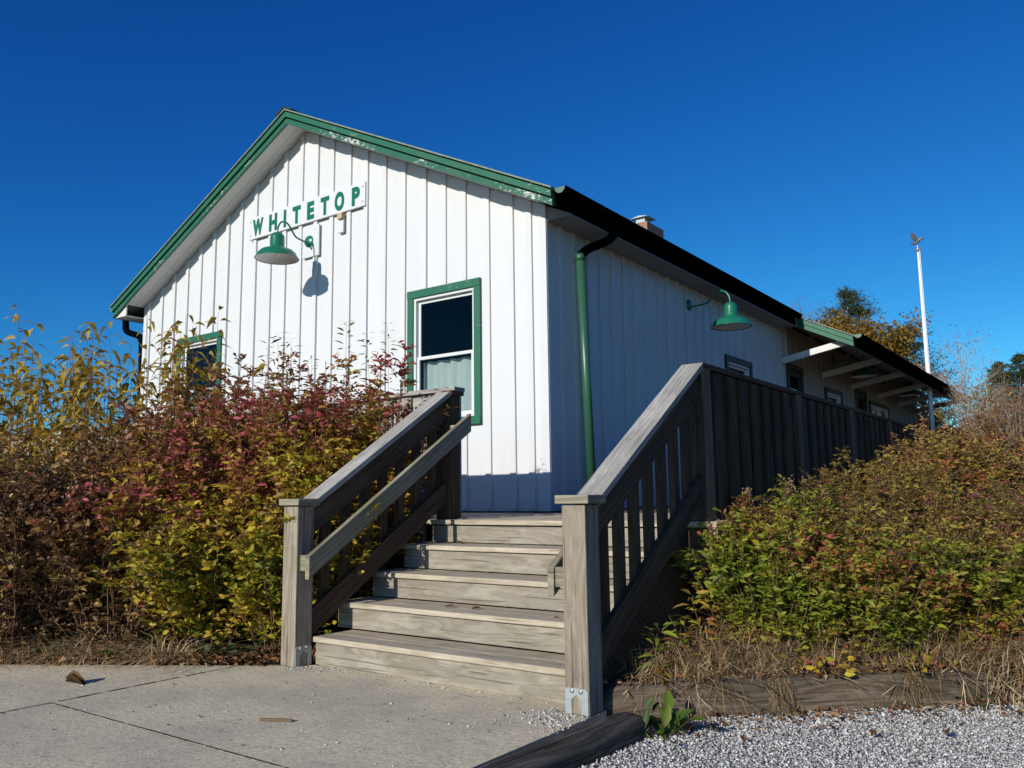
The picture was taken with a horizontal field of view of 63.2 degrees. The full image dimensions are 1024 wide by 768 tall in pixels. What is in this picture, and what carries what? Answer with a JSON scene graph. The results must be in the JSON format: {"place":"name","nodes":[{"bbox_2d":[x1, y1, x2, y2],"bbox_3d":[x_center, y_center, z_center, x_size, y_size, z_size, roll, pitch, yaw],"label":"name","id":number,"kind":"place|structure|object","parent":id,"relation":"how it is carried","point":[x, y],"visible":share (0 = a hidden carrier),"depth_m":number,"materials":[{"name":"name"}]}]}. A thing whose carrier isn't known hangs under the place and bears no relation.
{"place":"outdoors","nodes":[
{"label":"outdoors","id":0,"kind":"place"},
{"bbox_2d":[0,665,606,767],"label":"concrete pavement","id":1,"kind":"structure","parent":0,"point":[30,737],"depth_m":4.09,"materials":[{"name":"grey concrete"}]},
{"bbox_2d":[1,664,588,766],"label":"scattered gravel","id":2,"kind":"structure","parent":1,"relation":"on","point":[539,718],"depth_m":4.07,"materials":[{"name":"grey gravel"}]},
{"bbox_2d":[279,390,470,666],"bbox_3d":[-0.942,0.946,6.160,0.270,1.944,1.720,-6,-10,36],"label":"stair rail","id":3,"kind":"object","parent":1,"relation":"on","point":[304,619],"visible":0.96,"depth_m":5.98,"materials":[{"name":"grey wood"}]},
{"bbox_2d":[547,363,713,716],"bbox_3d":[0.774,0.756,4.922,0.280,1.942,1.720,-6,-10,36],"label":"stair rail","id":4,"kind":"object","parent":1,"relation":"on","point":[595,628],"visible":0.98,"depth_m":4.61,"materials":[{"name":"grey wood"}]},
{"bbox_2d":[0,427,1022,708],"bbox_3d":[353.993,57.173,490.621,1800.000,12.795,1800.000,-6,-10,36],"label":"ground","id":5,"kind":"structure","parent":0,"point":[360,629],"depth_m":6.33,"materials":[{"name":"soil"}]},
{"bbox_2d":[0,305,35,514],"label":"tall stalk","id":6,"kind":"object","parent":5,"relation":"on","point":[15,319],"visible":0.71,"depth_m":6.92,"materials":[{"name":"yellow plant"}]},
{"bbox_2d":[2,375,34,460],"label":"tall stalk","id":7,"kind":"object","parent":5,"relation":"on","point":[11,409],"visible":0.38,"depth_m":7.74,"materials":[{"name":"yellow plant"}]},
{"bbox_2d":[11,323,49,468],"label":"tall stalk","id":8,"kind":"object","parent":5,"relation":"on","point":[40,326],"visible":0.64,"depth_m":7.60,"materials":[{"name":"yellow plant"}]},
{"bbox_2d":[19,358,52,473],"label":"tall stalk","id":9,"kind":"object","parent":5,"relation":"on","point":[41,426],"visible":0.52,"depth_m":7.57,"materials":[{"name":"yellow plant"}]},
{"bbox_2d":[24,379,57,480],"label":"tall stalk","id":10,"kind":"object","parent":5,"relation":"on","point":[45,387],"visible":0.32,"depth_m":7.66,"materials":[{"name":"yellow plant"}]},
{"bbox_2d":[0,420,86,635],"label":"brown thicket","id":11,"kind":"object","parent":5,"relation":"on","point":[8,480],"visible":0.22,"depth_m":6.42,"materials":[{"name":"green plant"}]},
{"bbox_2d":[34,375,69,472],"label":"tall stalk","id":12,"kind":"object","parent":5,"relation":"on","point":[51,424],"visible":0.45,"depth_m":7.63,"materials":[{"name":"yellow plant"}]},
{"bbox_2d":[43,371,81,490],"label":"tall stalk","id":13,"kind":"object","parent":5,"relation":"on","point":[60,416],"visible":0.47,"depth_m":7.49,"materials":[{"name":"yellow plant"}]},
{"bbox_2d":[53,356,84,465],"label":"tall stalk","id":14,"kind":"object","parent":5,"relation":"on","point":[75,393],"visible":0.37,"depth_m":7.64,"materials":[{"name":"yellow plant"}]},
{"bbox_2d":[54,331,86,484],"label":"tall stalk","id":15,"kind":"object","parent":5,"relation":"on","point":[71,383],"visible":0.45,"depth_m":7.67,"materials":[{"name":"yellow plant"}]},
{"bbox_2d":[55,378,90,622],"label":"tall stalk","id":16,"kind":"object","parent":5,"relation":"on","point":[77,437],"visible":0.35,"depth_m":7.38,"materials":[{"name":"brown plant"}]},
{"bbox_2d":[0,454,148,656],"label":"brown thicket","id":17,"kind":"object","parent":5,"relation":"on","point":[12,614],"visible":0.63,"depth_m":5.91,"materials":[{"name":"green plant"}]},
{"bbox_2d":[0,404,158,637],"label":"brown thicket","id":18,"kind":"object","parent":5,"relation":"on","point":[82,439],"visible":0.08,"depth_m":6.75,"materials":[{"name":"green plant"}]},
{"bbox_2d":[61,319,103,480],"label":"tall stalk","id":19,"kind":"object","parent":5,"relation":"on","point":[87,330],"visible":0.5,"depth_m":7.58,"materials":[{"name":"yellow plant"}]},
{"bbox_2d":[0,409,165,613],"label":"brown thicket","id":20,"kind":"object","parent":5,"relation":"on","point":[65,429],"visible":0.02,"depth_m":7.32,"materials":[{"name":"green plant"}]},
{"bbox_2d":[63,349,108,623],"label":"tall stalk","id":21,"kind":"object","parent":5,"relation":"on","point":[94,374],"visible":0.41,"depth_m":7.56,"materials":[{"name":"brown plant"}]},
{"bbox_2d":[68,352,107,495],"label":"tall stalk","id":22,"kind":"object","parent":5,"relation":"on","point":[99,382],"visible":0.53,"depth_m":7.50,"materials":[{"name":"yellow plant"}]},
{"bbox_2d":[69,322,109,481],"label":"tall stalk","id":23,"kind":"object","parent":5,"relation":"on","point":[96,334],"visible":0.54,"depth_m":7.53,"materials":[{"name":"yellow plant"}]},
{"bbox_2d":[93,321,128,466],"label":"tall stalk","id":24,"kind":"object","parent":5,"relation":"on","point":[105,421],"visible":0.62,"depth_m":7.31,"materials":[{"name":"yellow plant"}]},
{"bbox_2d":[0,503,221,652],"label":"brown thicket","id":25,"kind":"object","parent":5,"relation":"on","point":[99,619],"visible":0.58,"depth_m":5.95,"materials":[{"name":"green plant"}]},
{"bbox_2d":[0,427,231,646],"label":"autumn shrub","id":26,"kind":"object","parent":5,"relation":"on","point":[127,491],"visible":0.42,"depth_m":6.06,"materials":[{"name":"red plant"}]},
{"bbox_2d":[100,356,133,499],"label":"tall stalk","id":27,"kind":"object","parent":5,"relation":"on","point":[115,394],"visible":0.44,"depth_m":7.60,"materials":[{"name":"yellow plant"}]},
{"bbox_2d":[0,624,279,675],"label":"dry grass","id":28,"kind":"structure","parent":5,"relation":"on","point":[84,653],"depth_m":5.66,"materials":[{"name":"brown plant"}]},
{"bbox_2d":[130,319,165,462],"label":"tall stalk","id":29,"kind":"object","parent":5,"relation":"on","point":[144,346],"visible":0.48,"depth_m":7.36,"materials":[{"name":"yellow plant"}]},
{"bbox_2d":[50,427,281,642],"bbox_3d":[-2.500,1.161,6.537,1.599,1.671,1.590,-1,-8,5],"label":"autumn shrub","id":30,"kind":"object","parent":5,"relation":"on","point":[228,488],"visible":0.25,"depth_m":6.29,"materials":[{"name":"yellow plant"}]},
{"bbox_2d":[149,327,190,494],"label":"tall stalk","id":31,"kind":"object","parent":5,"relation":"on","point":[165,376],"visible":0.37,"depth_m":7.39,"materials":[{"name":"yellow plant"}]},
{"bbox_2d":[153,325,188,440],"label":"tall stalk","id":32,"kind":"object","parent":5,"relation":"on","point":[168,363],"visible":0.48,"depth_m":7.30,"materials":[{"name":"yellow plant"}]},
{"bbox_2d":[0,630,347,665],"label":"leaf litter","id":33,"kind":"object","parent":5,"relation":"on","point":[231,659],"visible":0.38,"depth_m":5.61,"materials":[{"name":"brown plant"}]},
{"bbox_2d":[164,314,199,470],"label":"tall stalk","id":34,"kind":"object","parent":5,"relation":"on","point":[178,362],"visible":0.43,"depth_m":7.30,"materials":[{"name":"yellow plant"}]},
{"bbox_2d":[81,488,283,648],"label":"autumn shrub","id":35,"kind":"object","parent":5,"relation":"on","point":[211,617],"visible":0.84,"depth_m":5.84,"materials":[{"name":"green plant"}]},
{"bbox_2d":[99,365,317,620],"bbox_3d":[-2.603,0.936,7.069,1.703,2.260,1.716,4,-9,-31],"label":"autumn shrub","id":36,"kind":"object","parent":5,"relation":"on","point":[166,420],"visible":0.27,"depth_m":6.80,"materials":[{"name":"red plant"}]},
{"bbox_2d":[111,353,306,492],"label":"autumn shrub","id":37,"kind":"object","parent":5,"relation":"on","point":[144,443],"visible":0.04,"depth_m":7.75,"materials":[{"name":"red plant"}]},
{"bbox_2d":[200,306,232,425],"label":"tall stalk","id":38,"kind":"object","parent":5,"relation":"on","point":[211,320],"visible":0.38,"depth_m":7.65,"materials":[{"name":"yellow plant"}]},
{"bbox_2d":[195,642,271,660],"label":"leaf litter","id":39,"kind":"object","parent":5,"relation":"on","point":[231,646],"visible":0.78,"depth_m":5.71,"materials":[{"name":"brown plant"}]},
{"bbox_2d":[167,385,371,639],"bbox_3d":[-2.027,1.019,6.727,1.788,1.990,1.776,-6,-10,36],"label":"autumn shrub","id":40,"kind":"object","parent":5,"relation":"on","point":[256,473],"visible":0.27,"depth_m":6.41,"materials":[{"name":"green plant"}]},
{"bbox_2d":[170,451,381,654],"bbox_3d":[-1.651,1.208,6.056,1.401,1.426,1.347,-6,-10,36],"label":"autumn shrub","id":41,"kind":"object","parent":5,"relation":"on","point":[270,612],"visible":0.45,"depth_m":5.85,"materials":[{"name":"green plant"}]},
{"bbox_2d":[196,347,375,626],"bbox_3d":[-2.094,0.898,7.387,1.581,2.407,1.776,-6,-10,36],"label":"autumn shrub","id":42,"kind":"object","parent":5,"relation":"on","point":[241,392],"visible":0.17,"depth_m":7.02,"materials":[{"name":"red plant"}]},
{"bbox_2d":[298,376,327,485],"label":"crimson stalk","id":43,"kind":"object","parent":5,"relation":"on","point":[318,414],"visible":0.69,"depth_m":6.45,"materials":[{"name":"red plant"}]},
{"bbox_2d":[241,353,410,632],"bbox_3d":[-1.508,0.895,7.065,1.524,2.313,1.593,-6,-10,36],"label":"autumn shrub","id":44,"kind":"object","parent":5,"relation":"on","point":[333,440],"visible":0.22,"depth_m":6.84,"materials":[{"name":"red plant"}]},
{"bbox_2d":[266,435,420,635],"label":"autumn shrub","id":45,"kind":"object","parent":5,"relation":"on","point":[361,591],"visible":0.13,"depth_m":6.39,"materials":[{"name":"yellow plant"}]},
{"bbox_2d":[331,322,359,630],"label":"slender twig","id":46,"kind":"object","parent":5,"relation":"on","point":[352,323],"visible":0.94,"depth_m":6.70,"materials":[{"name":"red plant"}]},
{"bbox_2d":[335,383,426,630],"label":"autumn shrub","id":47,"kind":"object","parent":5,"relation":"on","point":[389,565],"visible":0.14,"depth_m":6.88,"materials":[{"name":"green plant"}]},
{"bbox_2d":[334,340,460,597],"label":"scarlet sprig","id":48,"kind":"object","parent":5,"relation":"on","point":[375,414],"visible":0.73,"depth_m":6.79,"materials":[{"name":"red plant"}]},
{"bbox_2d":[313,525,691,703],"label":"staircase","id":49,"kind":"structure","parent":5,"relation":"on","point":[495,656],"depth_m":5.28,"materials":[{"name":"grey wood"}]},
{"bbox_2d":[110,106,969,584],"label":"station building","id":50,"kind":"structure","parent":5,"relation":"on","point":[562,334],"depth_m":11.10,"materials":[{"name":"white paint"}]},
{"bbox_2d":[254,221,312,264],"bbox_3d":[-3.101,-1.951,11.432,0.592,0.571,0.941,-5,-9,27],"label":"wall lamp","id":51,"kind":"object","parent":50,"relation":"attached to","point":[276,252],"visible":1,"depth_m":11.31,"materials":[{"name":"green metal"}]},
{"bbox_2d":[249,181,366,240],"bbox_3d":[-2.998,-2.473,12.002,2.513,0.343,0.040,-6,-10,36],"label":"station sign","id":52,"kind":"object","parent":50,"relation":"attached to","point":[345,199],"visible":0.99,"depth_m":11.90,"materials":[{"name":"white paint"}]},
{"bbox_2d":[417,292,472,413],"bbox_3d":[-0.781,-0.344,10.259,0.911,1.486,0.148,-6,-10,36],"label":"window","id":53,"kind":"structure","parent":50,"relation":"in","point":[457,372],"depth_m":10.27,"materials":[{"name":"glass"}]},
{"bbox_2d":[686,290,751,330],"bbox_3d":[3.044,-1.095,12.235,0.941,0.571,0.592,-6,-10,36],"label":"wall lamp","id":54,"kind":"object","parent":50,"relation":"attached to","point":[731,320],"visible":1,"depth_m":12.09,"materials":[{"name":"green metal"}]},
{"bbox_2d":[832,353,878,378],"bbox_3d":[7.628,-0.427,18.487,0.941,0.571,0.592,-6,-10,36],"label":"wall lamp","id":55,"kind":"object","parent":50,"relation":"attached to","point":[863,372],"visible":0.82,"depth_m":18.32,"materials":[{"name":"green metal"}]},
{"bbox_2d":[477,712,648,767],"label":"landscape timber","id":56,"kind":"object","parent":5,"relation":"on","point":[591,743],"visible":0.86,"depth_m":3.58,"materials":[{"name":"wood"}]},
{"bbox_2d":[388,508,877,643],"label":"wooden deck","id":57,"kind":"structure","parent":5,"relation":"on","point":[518,519],"depth_m":6.45,"materials":[{"name":"grey wood"}]},
{"bbox_2d":[8,386,464,516],"bbox_3d":[-4.021,0.997,10.003,8.800,1.161,0.150,-6,-10,36],"label":"deck fence","id":58,"kind":"object","parent":57,"relation":"on","point":[420,397],"visible":0.09,"depth_m":7.79,"materials":[{"name":"grey wood"}]},
{"bbox_2d":[682,362,947,580],"bbox_3d":[4.598,1.161,10.097,0.154,1.452,11.475,-6,-10,36],"label":"deck fence","id":59,"kind":"object","parent":57,"relation":"on","point":[760,435],"visible":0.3,"depth_m":6.59,"materials":[{"name":"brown wood"}]},
{"bbox_2d":[637,622,680,693],"bbox_3d":[0.805,1.460,4.457,0.227,0.350,0.396,3,-9,-28],"label":"goldenrod","id":60,"kind":"object","parent":5,"relation":"on","point":[657,643],"visible":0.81,"depth_m":4.49,"materials":[{"name":"green plant"}]},
{"bbox_2d":[660,609,705,679],"bbox_3d":[0.980,1.448,4.561,0.263,0.401,0.423,1,-8,-12],"label":"goldenrod","id":61,"kind":"object","parent":5,"relation":"on","point":[676,632],"visible":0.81,"depth_m":4.62,"materials":[{"name":"green plant"}]},
{"bbox_2d":[673,589,728,673],"bbox_3d":[1.066,1.411,4.670,0.345,0.499,0.347,-6,-10,36],"label":"goldenrod","id":62,"kind":"object","parent":5,"relation":"on","point":[698,621],"visible":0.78,"depth_m":4.74,"materials":[{"name":"green plant"}]},
{"bbox_2d":[610,613,831,722],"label":"grass tussock","id":63,"kind":"object","parent":5,"relation":"on","point":[674,669],"depth_m":4.56,"materials":[{"name":"brown plant"}]},
{"bbox_2d":[671,497,875,666],"bbox_3d":[1.645,1.170,5.049,1.199,0.966,1.092,-6,-10,36],"label":"shrub","id":64,"kind":"object","parent":5,"relation":"on","point":[721,559],"visible":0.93,"depth_m":4.86,"materials":[{"name":"green plant"}]},
{"bbox_2d":[537,613,1023,720],"bbox_3d":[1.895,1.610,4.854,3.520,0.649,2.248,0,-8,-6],"label":"dry grass","id":65,"kind":"structure","parent":5,"relation":"on","point":[743,669],"depth_m":4.55,"materials":[{"name":"brown plant"}]},
{"bbox_2d":[763,677,803,717],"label":"grass tussock","id":66,"kind":"object","parent":5,"relation":"on","point":[774,690],"depth_m":4.34,"materials":[{"name":"brown plant"}]},
{"bbox_2d":[603,667,998,719],"bbox_3d":[1.536,1.673,4.451,2.210,0.242,0.170,0,-8,-7],"label":"landscape timber","id":67,"kind":"object","parent":5,"relation":"on","point":[811,693],"visible":0.53,"depth_m":4.38,"materials":[{"name":"wood"}]},
{"bbox_2d":[777,648,885,676],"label":"seedling","id":68,"kind":"object","parent":67,"relation":"on","point":[848,673],"visible":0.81,"depth_m":4.53,"materials":[{"name":"yellow plant"}]},
{"bbox_2d":[877,646,957,675],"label":"seedling","id":69,"kind":"object","parent":67,"relation":"on","point":[929,659],"visible":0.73,"depth_m":4.60,"materials":[{"name":"yellow plant"}]},
{"bbox_2d":[722,474,895,622],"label":"shrub","id":70,"kind":"object","parent":5,"relation":"on","point":[821,511],"visible":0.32,"depth_m":5.54,"materials":[{"name":"green plant"}]},
{"bbox_2d":[603,661,1023,736],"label":"leaf litter","id":71,"kind":"object","parent":5,"relation":"on","point":[817,713],"visible":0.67,"depth_m":4.33,"materials":[{"name":"brown plant"}]},
{"bbox_2d":[777,464,929,541],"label":"shrub","id":72,"kind":"object","parent":5,"relation":"on","point":[874,494],"visible":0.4,"depth_m":6.41,"materials":[{"name":"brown plant"}]},
{"bbox_2d":[748,519,972,668],"bbox_3d":[1.978,1.240,5.005,1.254,0.834,1.355,-1,-8,0],"label":"shrub","id":73,"kind":"object","parent":5,"relation":"on","point":[888,625],"visible":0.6,"depth_m":4.64,"materials":[{"name":"green plant"}]},
{"bbox_2d":[807,301,933,365],"bbox_3d":[13.118,0.189,32.970,7.082,6.762,4.565,-6,-10,36],"label":"oak tree","id":74,"kind":"object","parent":5,"relation":"on","point":[891,340],"visible":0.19,"depth_m":31.50,"materials":[{"name":"orange plant"}]},
{"bbox_2d":[817,285,955,418],"bbox_3d":[14.528,-0.089,34.405,7.366,8.344,7.266,3,-9,-26],"label":"conifer tree","id":75,"kind":"object","parent":5,"relation":"on","point":[853,310],"visible":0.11,"depth_m":34.62,"materials":[{"name":"green plant"}]},
{"bbox_2d":[778,497,1012,637],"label":"shrub","id":76,"kind":"object","parent":5,"relation":"on","point":[866,539],"visible":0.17,"depth_m":5.21,"materials":[{"name":"green plant"}]},
{"bbox_2d":[818,441,981,531],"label":"shrub","id":77,"kind":"object","parent":5,"relation":"on","point":[924,477],"visible":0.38,"depth_m":7.43,"materials":[{"name":"green plant"}]},
{"bbox_2d":[883,672,946,708],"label":"grass tussock","id":78,"kind":"object","parent":5,"relation":"on","point":[907,676],"depth_m":4.43,"materials":[{"name":"brown plant"}]},
{"bbox_2d":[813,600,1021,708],"bbox_3d":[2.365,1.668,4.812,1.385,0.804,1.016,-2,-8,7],"label":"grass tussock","id":79,"kind":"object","parent":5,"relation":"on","point":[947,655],"depth_m":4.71,"materials":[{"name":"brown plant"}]},
{"bbox_2d":[910,233,934,431],"bbox_3d":[10.758,0.019,21.602,0.307,8.110,0.337,2,-8,-20],"label":"flagpole","id":80,"kind":"object","parent":5,"relation":"on","point":[916,240],"visible":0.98,"depth_m":21.75,"materials":[{"name":"white metal"}]},
{"bbox_2d":[830,480,1023,564],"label":"shrub","id":81,"kind":"object","parent":5,"relation":"on","point":[1003,516],"visible":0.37,"depth_m":6.05,"materials":[{"name":"green plant"}]},
{"bbox_2d":[834,512,1023,659],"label":"shrub","id":82,"kind":"object","parent":5,"relation":"on","point":[994,618],"visible":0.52,"depth_m":4.81,"materials":[{"name":"green plant"}]},
{"bbox_2d":[899,362,959,426],"bbox_3d":[12.314,0.715,24.728,1.840,2.902,2.084,-4,-9,25],"label":"bare tree","id":83,"kind":"object","parent":5,"relation":"on","point":[922,403],"visible":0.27,"depth_m":24.70,"materials":[{"name":"brown plant"}]},
{"bbox_2d":[883,320,979,431],"bbox_3d":[15.693,0.590,32.341,6.602,6.394,7.246,-6,-10,36],"label":"bare tree","id":84,"kind":"object","parent":5,"relation":"on","point":[919,346],"visible":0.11,"depth_m":31.97,"materials":[{"name":"orange plant"}]},
{"bbox_2d":[861,427,1023,532],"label":"shrub","id":85,"kind":"object","parent":5,"relation":"on","point":[953,453],"visible":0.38,"depth_m":8.31,"materials":[{"name":"green plant"}]},
{"bbox_2d":[884,415,1013,499],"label":"shrub","id":86,"kind":"object","parent":5,"relation":"on","point":[952,432],"visible":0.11,"depth_m":9.85,"materials":[{"name":"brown plant"}]},
{"bbox_2d":[880,521,1023,639],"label":"shrub","id":87,"kind":"object","parent":5,"relation":"on","point":[1017,537],"visible":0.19,"depth_m":5.10,"materials":[{"name":"green plant"}]},
{"bbox_2d":[907,321,1016,434],"bbox_3d":[12.090,0.068,22.146,2.764,3.489,2.818,2,-8,-19],"label":"bare tree","id":88,"kind":"object","parent":5,"relation":"on","point":[961,386],"visible":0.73,"depth_m":22.17,"materials":[{"name":"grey plant"}]},
{"bbox_2d":[910,479,1023,601],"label":"shrub","id":89,"kind":"object","parent":5,"relation":"on","point":[1015,508],"visible":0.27,"depth_m":6.29,"materials":[{"name":"green plant"}]},
{"bbox_2d":[915,431,1023,526],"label":"shrub","id":90,"kind":"object","parent":5,"relation":"on","point":[1020,457],"visible":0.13,"depth_m":8.70,"materials":[{"name":"brown plant"}]},
{"bbox_2d":[922,602,1023,712],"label":"grass tussock","id":91,"kind":"object","parent":5,"relation":"on","point":[1011,657],"depth_m":4.57,"materials":[{"name":"brown plant"}]},
{"bbox_2d":[933,475,1023,541],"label":"shrub","id":92,"kind":"object","parent":5,"relation":"on","point":[992,489],"visible":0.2,"depth_m":7.18,"materials":[{"name":"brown plant"}]},
{"bbox_2d":[935,384,1023,434],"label":"hillside undergrowth","id":93,"kind":"object","parent":5,"relation":"on","point":[1010,406],"visible":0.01,"depth_m":17.38,"materials":[{"name":"brown plant"}]},
{"bbox_2d":[935,413,1023,480],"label":"shrub","id":94,"kind":"object","parent":5,"relation":"on","point":[988,426],"visible":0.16,"depth_m":10.52,"materials":[{"name":"brown plant"}]},
{"bbox_2d":[939,361,1023,448],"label":"hillside brush","id":95,"kind":"object","parent":5,"relation":"on","point":[1013,423],"visible":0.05,"depth_m":16.41,"materials":[{"name":"brown plant"}]},
{"bbox_2d":[943,380,1023,435],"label":"bare tree","id":96,"kind":"object","parent":5,"relation":"on","point":[980,396],"visible":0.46,"depth_m":21.19,"materials":[{"name":"brown plant"}]},
{"bbox_2d":[969,361,1022,412],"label":"conifer tree","id":97,"kind":"object","parent":5,"relation":"on","point":[1007,372],"visible":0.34,"depth_m":55.12,"materials":[{"name":"green plant"}]},
{"bbox_2d":[974,457,1023,509],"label":"shrub","id":98,"kind":"object","parent":5,"relation":"on","point":[1016,483],"visible":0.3,"depth_m":8.15,"materials":[{"name":"brown plant"}]},
{"bbox_2d":[990,662,1023,705],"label":"dry grass","id":99,"kind":"structure","parent":5,"relation":"on","point":[1008,698],"depth_m":4.52,"materials":[{"name":"brown plant"}]},
{"bbox_2d":[997,351,1023,405],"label":"conifer tree","id":100,"kind":"object","parent":5,"relation":"on","point":[1019,357],"visible":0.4,"depth_m":55.53,"materials":[{"name":"green plant"}]},
{"bbox_2d":[0,0,1023,432],"label":"sky","id":101,"kind":"structure","parent":0,"point":[795,149],"materials":[{"name":"blue"}]},
{"bbox_2d":[579,701,1023,767],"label":"gravel path","id":102,"kind":"structure","parent":0,"point":[824,748],"depth_m":3.82,"materials":[{"name":"grey gravel"}]},
{"bbox_2d":[642,690,704,740],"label":"weed","id":103,"kind":"object","parent":102,"relation":"on","point":[670,720],"visible":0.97,"depth_m":3.95,"materials":[{"name":"green plant"}]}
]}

